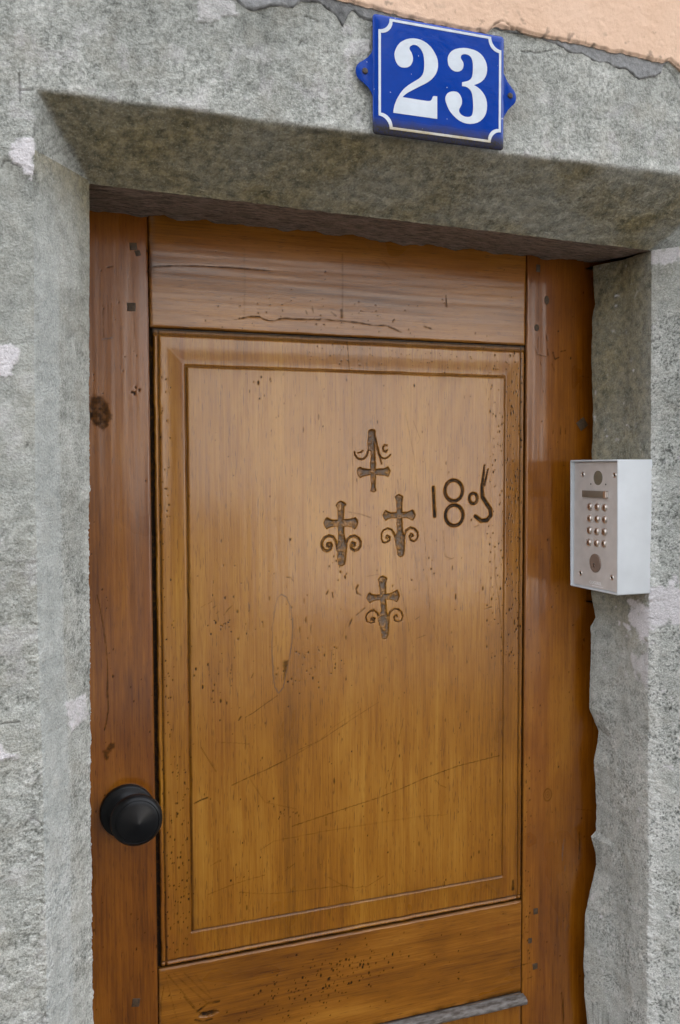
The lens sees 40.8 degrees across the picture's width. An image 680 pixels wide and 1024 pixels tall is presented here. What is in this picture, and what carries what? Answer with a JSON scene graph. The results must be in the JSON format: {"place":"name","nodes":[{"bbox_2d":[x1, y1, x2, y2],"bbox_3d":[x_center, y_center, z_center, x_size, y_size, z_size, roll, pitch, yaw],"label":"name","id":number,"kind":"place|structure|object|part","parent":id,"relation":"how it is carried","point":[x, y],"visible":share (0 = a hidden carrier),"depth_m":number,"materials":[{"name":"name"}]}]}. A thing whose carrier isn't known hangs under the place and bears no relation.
{"place":"outdoors","nodes":[
{"label":"outdoors","id":0,"kind":"place"},
{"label":"pavement","id":1,"kind":"structure","parent":0,"visible":0},
{"bbox_2d":[89,0,679,261],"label":"house wall","id":2,"kind":"structure","parent":1,"relation":"on","point":[638,39],"depth_m":1.16,"materials":[{"name":"orange paint"}]},
{"bbox_2d":[0,0,679,1023],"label":"door surround","id":3,"kind":"object","parent":2,"relation":"attached to","point":[234,112],"visible":0.96,"depth_m":1.07,"materials":[{"name":"grey stone"}]},
{"bbox_2d":[88,210,610,1023],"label":"door","id":4,"kind":"structure","parent":3,"relation":"attached to","point":[342,722],"depth_m":1.34,"materials":[{"name":"brown wood"}]},
{"bbox_2d":[356,14,515,150],"bbox_3d":[0.119,-0.513,1.096,0.213,0.137,0.004,-1,3,-20],"label":"house number plate","id":5,"kind":"object","parent":3,"relation":"attached to","point":[432,82],"visible":1,"depth_m":1.09,"materials":[{"name":"blue metal"}]},
{"bbox_2d":[570,459,652,594],"bbox_3d":[0.410,0.020,1.392,0.061,0.198,0.120,-1,3,-20],"label":"keypad","id":6,"kind":"object","parent":3,"relation":"attached to","point":[610,520],"depth_m":1.35,"materials":[{"name":"grey metal"}]},
{"bbox_3d":[0.388,-0.051,1.376,0.002,0.022,0.022,-1,3,-20],"label":"camera window","id":7,"kind":"part","parent":6,"relation":"part of","materials":[{"name":"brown glass"}]}
]}

